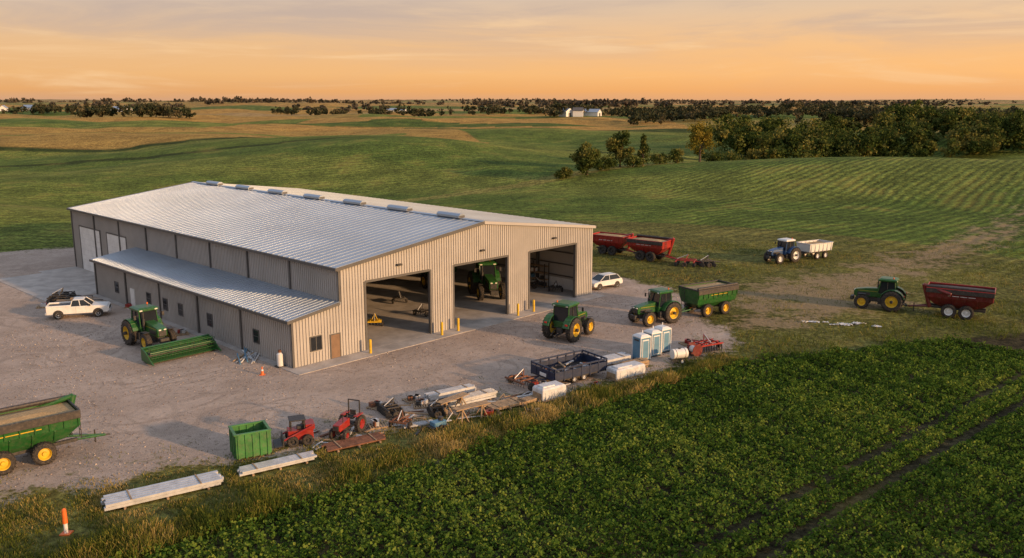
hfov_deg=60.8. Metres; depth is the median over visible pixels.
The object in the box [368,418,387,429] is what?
pallet
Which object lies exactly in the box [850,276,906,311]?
farm tractor
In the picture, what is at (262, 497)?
weed strip
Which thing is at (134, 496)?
steel beam stack
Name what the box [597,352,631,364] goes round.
steel pipe stack
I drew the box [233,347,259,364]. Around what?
pipe pile
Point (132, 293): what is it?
door
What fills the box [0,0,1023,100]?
sky
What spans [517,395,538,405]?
lumber stack
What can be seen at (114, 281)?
window frames
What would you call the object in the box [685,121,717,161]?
autumn tree
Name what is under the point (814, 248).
dump wagon
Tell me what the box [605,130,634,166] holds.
deciduous tree
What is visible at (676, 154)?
shrub
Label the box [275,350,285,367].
propane tank
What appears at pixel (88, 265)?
overhead doors
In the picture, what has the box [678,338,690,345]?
pallet
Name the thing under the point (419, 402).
pallet
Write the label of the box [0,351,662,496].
gravel weeds
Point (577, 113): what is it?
walls
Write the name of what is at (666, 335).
door panel
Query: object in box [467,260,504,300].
farm tractor
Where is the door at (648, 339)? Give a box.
[642,339,648,357]
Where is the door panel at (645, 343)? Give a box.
[643,341,648,357]
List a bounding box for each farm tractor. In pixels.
[121,302,176,346]
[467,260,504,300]
[541,299,594,341]
[628,287,681,326]
[763,238,800,263]
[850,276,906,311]
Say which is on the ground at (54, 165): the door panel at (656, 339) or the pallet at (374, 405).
the pallet at (374, 405)
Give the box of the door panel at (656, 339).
[654,336,659,353]
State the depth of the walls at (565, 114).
883.52 m
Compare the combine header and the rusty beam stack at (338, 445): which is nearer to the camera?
the rusty beam stack at (338, 445)
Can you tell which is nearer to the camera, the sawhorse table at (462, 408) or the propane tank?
the sawhorse table at (462, 408)
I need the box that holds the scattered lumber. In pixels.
[312,383,570,449]
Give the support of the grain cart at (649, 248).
on the ground at (54, 165)
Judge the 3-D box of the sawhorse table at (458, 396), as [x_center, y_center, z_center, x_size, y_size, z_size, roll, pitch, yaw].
[-4.200,9.010,62.719,0.890,1.021,2.800,10,15,39]
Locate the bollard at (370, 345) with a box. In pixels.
[369,339,371,352]
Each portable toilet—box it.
[632,330,650,359]
[643,326,661,356]
[654,322,671,353]
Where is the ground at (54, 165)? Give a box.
[0,99,1023,557]
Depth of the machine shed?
89.43 m
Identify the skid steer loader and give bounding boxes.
[273,414,314,448]
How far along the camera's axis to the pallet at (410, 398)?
64.68 m
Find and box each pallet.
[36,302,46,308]
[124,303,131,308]
[176,329,188,335]
[366,400,382,409]
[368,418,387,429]
[402,394,420,403]
[413,398,429,408]
[483,408,500,417]
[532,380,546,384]
[532,380,565,402]
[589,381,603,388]
[606,360,644,381]
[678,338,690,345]
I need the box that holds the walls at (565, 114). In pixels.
[559,109,572,116]
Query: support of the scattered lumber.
on the ground at (54, 165)
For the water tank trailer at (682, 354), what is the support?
on the ground at (54, 165)
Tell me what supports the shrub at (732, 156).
on the ground at (54, 165)
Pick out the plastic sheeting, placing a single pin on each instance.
(849, 324)
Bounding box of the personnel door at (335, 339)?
[331,334,340,357]
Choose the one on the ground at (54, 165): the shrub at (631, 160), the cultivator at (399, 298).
the shrub at (631, 160)
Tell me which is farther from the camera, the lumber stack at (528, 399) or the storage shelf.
the storage shelf
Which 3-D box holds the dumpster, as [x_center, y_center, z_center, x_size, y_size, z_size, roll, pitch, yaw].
[-16.500,10.190,55.100,2.320,1.750,1.920,-6,13,-27]
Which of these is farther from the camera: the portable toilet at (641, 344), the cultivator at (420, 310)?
the cultivator at (420, 310)
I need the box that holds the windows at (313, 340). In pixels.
[115,282,321,350]
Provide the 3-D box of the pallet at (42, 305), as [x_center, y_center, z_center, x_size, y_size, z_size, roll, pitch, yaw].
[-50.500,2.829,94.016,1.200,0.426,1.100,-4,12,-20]
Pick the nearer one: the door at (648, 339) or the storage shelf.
the door at (648, 339)
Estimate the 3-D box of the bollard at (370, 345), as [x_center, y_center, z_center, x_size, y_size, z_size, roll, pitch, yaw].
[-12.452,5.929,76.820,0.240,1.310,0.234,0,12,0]
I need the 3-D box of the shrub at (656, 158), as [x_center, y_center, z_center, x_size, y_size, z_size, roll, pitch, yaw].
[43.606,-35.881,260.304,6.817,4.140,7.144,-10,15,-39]
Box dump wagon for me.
[796,239,833,258]
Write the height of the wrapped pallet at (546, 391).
1.150 m
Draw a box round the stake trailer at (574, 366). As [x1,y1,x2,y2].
[530,349,607,382]
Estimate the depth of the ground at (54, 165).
115.48 m
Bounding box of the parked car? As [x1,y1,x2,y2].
[592,272,622,289]
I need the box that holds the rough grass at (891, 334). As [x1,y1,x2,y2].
[592,241,1023,366]
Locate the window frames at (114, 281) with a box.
[114,281,341,358]
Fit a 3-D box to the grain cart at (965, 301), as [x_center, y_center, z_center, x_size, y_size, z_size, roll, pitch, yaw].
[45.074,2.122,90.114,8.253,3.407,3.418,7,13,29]
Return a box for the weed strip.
[0,351,738,557]
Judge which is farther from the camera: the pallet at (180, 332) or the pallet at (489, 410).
the pallet at (180, 332)
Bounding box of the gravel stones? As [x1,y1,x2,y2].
[0,290,727,497]
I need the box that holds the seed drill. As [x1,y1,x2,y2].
[688,334,722,351]
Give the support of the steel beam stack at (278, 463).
on the ground at (54, 165)
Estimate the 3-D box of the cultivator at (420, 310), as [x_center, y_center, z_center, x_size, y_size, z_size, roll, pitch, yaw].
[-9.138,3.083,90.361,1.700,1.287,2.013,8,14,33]
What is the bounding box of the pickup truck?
[45,297,111,319]
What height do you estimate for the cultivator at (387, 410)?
1.298 m
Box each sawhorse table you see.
[436,392,468,415]
[452,400,490,422]
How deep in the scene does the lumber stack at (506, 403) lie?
63.45 m
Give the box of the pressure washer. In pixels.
[427,412,452,429]
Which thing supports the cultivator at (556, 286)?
on the machine shed
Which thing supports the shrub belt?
on the ground at (54, 165)
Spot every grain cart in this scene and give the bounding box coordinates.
[0,393,109,475]
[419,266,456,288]
[593,232,634,254]
[626,234,676,261]
[678,280,738,316]
[907,281,995,319]
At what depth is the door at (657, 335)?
75.80 m
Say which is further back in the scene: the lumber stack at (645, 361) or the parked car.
the parked car
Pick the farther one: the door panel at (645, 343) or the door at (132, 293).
the door at (132, 293)
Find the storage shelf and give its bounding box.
[530,260,548,287]
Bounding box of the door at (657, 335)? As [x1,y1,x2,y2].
[653,335,659,354]
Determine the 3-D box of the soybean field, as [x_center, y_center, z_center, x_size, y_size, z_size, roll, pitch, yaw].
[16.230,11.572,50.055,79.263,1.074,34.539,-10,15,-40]
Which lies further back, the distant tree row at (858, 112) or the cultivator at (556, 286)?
the distant tree row at (858, 112)
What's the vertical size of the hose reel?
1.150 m
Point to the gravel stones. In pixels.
(254, 383)
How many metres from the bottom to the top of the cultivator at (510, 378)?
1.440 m
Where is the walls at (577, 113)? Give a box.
[573,110,583,116]
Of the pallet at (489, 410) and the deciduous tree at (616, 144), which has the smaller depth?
the pallet at (489, 410)
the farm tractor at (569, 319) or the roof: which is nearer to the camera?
the farm tractor at (569, 319)
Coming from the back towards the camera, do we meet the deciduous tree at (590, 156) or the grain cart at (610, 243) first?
the deciduous tree at (590, 156)
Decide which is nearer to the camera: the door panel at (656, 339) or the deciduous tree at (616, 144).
the door panel at (656, 339)
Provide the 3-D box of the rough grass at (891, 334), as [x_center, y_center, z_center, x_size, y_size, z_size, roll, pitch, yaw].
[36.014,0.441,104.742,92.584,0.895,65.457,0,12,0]
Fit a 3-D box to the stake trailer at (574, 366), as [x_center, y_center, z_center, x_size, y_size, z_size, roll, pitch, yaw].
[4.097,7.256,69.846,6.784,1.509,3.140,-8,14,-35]
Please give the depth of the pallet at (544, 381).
67.90 m
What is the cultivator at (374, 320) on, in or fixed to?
on the machine shed
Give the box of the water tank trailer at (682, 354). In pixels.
[668,347,697,363]
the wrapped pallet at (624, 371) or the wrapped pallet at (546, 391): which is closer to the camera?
the wrapped pallet at (546, 391)
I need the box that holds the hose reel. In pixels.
[687,342,702,357]
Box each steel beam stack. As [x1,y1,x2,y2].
[101,470,223,510]
[237,450,316,475]
[402,419,432,429]
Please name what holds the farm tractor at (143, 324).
on the ground at (54, 165)
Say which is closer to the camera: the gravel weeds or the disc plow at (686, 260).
the gravel weeds
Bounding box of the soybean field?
[108,333,1023,557]
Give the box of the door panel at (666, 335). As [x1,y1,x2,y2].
[664,333,668,349]
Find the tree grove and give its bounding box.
[691,99,1023,159]
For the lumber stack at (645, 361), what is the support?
on the ground at (54, 165)
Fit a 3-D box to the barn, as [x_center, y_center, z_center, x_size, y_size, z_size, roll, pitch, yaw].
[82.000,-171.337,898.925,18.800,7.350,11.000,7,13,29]
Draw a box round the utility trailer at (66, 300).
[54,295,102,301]
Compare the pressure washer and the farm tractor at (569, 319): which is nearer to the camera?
the pressure washer
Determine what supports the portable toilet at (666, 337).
on the ground at (54, 165)
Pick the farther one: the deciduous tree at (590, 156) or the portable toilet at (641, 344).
the deciduous tree at (590, 156)
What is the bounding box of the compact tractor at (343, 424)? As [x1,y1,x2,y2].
[328,399,366,439]
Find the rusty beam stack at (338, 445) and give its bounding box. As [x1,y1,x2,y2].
[321,432,385,452]
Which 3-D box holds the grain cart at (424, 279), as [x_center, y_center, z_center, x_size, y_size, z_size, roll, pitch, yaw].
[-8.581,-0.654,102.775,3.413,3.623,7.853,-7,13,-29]
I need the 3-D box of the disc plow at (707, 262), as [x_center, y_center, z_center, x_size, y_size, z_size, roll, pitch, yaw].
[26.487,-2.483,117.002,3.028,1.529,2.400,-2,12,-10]
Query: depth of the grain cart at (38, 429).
53.45 m
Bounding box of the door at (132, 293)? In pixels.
[130,288,135,305]
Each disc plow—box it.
[674,254,700,266]
[697,255,719,267]
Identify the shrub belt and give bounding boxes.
[744,133,1023,159]
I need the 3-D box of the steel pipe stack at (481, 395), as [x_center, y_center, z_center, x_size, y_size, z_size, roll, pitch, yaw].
[-3.076,8.814,64.534,4.302,0.630,1.120,-8,14,-34]
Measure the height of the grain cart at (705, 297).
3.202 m
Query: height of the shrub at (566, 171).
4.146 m
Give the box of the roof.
[572,107,583,110]
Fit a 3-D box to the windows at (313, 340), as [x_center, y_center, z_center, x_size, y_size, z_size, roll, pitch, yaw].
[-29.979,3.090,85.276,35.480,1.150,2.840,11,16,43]
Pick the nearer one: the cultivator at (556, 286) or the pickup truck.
the pickup truck
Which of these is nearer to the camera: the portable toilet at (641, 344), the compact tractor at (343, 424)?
the compact tractor at (343, 424)
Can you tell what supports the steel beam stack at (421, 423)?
on the ground at (54, 165)
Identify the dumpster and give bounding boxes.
[228,420,271,460]
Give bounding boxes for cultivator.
[46,287,81,303]
[367,313,383,326]
[377,396,410,418]
[388,410,412,428]
[392,291,407,303]
[412,303,427,316]
[426,398,452,417]
[505,368,537,390]
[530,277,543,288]
[548,281,562,291]
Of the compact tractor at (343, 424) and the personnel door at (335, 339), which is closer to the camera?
the compact tractor at (343, 424)
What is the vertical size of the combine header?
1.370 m
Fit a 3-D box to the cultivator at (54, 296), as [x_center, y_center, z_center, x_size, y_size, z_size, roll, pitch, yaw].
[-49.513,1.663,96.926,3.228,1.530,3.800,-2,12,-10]
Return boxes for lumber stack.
[483,397,524,411]
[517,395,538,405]
[613,357,649,366]
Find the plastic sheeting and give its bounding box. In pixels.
[803,320,881,326]
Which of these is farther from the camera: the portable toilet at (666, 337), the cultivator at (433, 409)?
the portable toilet at (666, 337)
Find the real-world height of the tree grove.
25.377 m
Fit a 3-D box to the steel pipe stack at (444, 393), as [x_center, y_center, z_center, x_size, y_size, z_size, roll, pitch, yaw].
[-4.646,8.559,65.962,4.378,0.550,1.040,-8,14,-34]
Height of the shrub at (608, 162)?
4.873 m
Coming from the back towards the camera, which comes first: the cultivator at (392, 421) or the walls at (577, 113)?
the walls at (577, 113)
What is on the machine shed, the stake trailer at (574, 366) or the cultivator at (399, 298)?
the cultivator at (399, 298)
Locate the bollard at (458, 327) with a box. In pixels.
[457,318,459,330]
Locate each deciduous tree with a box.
[569,141,603,174]
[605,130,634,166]
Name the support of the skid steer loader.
on the ground at (54, 165)
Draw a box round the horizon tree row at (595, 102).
[0,96,1016,110]
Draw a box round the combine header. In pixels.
[140,334,221,365]
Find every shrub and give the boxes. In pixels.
[553,167,573,179]
[596,154,620,169]
[620,152,646,166]
[648,152,669,163]
[668,148,683,162]
[701,149,724,161]
[720,150,744,160]
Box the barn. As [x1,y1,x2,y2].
[583,109,601,115]
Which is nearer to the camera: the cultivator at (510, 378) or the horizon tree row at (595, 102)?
the cultivator at (510, 378)
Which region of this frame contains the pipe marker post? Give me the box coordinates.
[59,508,73,535]
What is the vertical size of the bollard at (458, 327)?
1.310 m
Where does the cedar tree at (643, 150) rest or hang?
on the ground at (54, 165)
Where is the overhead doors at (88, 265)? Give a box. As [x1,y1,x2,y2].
[79,226,125,271]
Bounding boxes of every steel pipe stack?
[423,384,475,400]
[447,388,497,406]
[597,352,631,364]
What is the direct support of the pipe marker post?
on the ground at (54, 165)
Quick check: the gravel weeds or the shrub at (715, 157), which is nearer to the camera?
the gravel weeds
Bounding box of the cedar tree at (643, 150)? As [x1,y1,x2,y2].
[637,133,651,165]
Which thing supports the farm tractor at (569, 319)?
on the ground at (54, 165)
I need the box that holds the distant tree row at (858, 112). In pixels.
[1,100,1023,126]

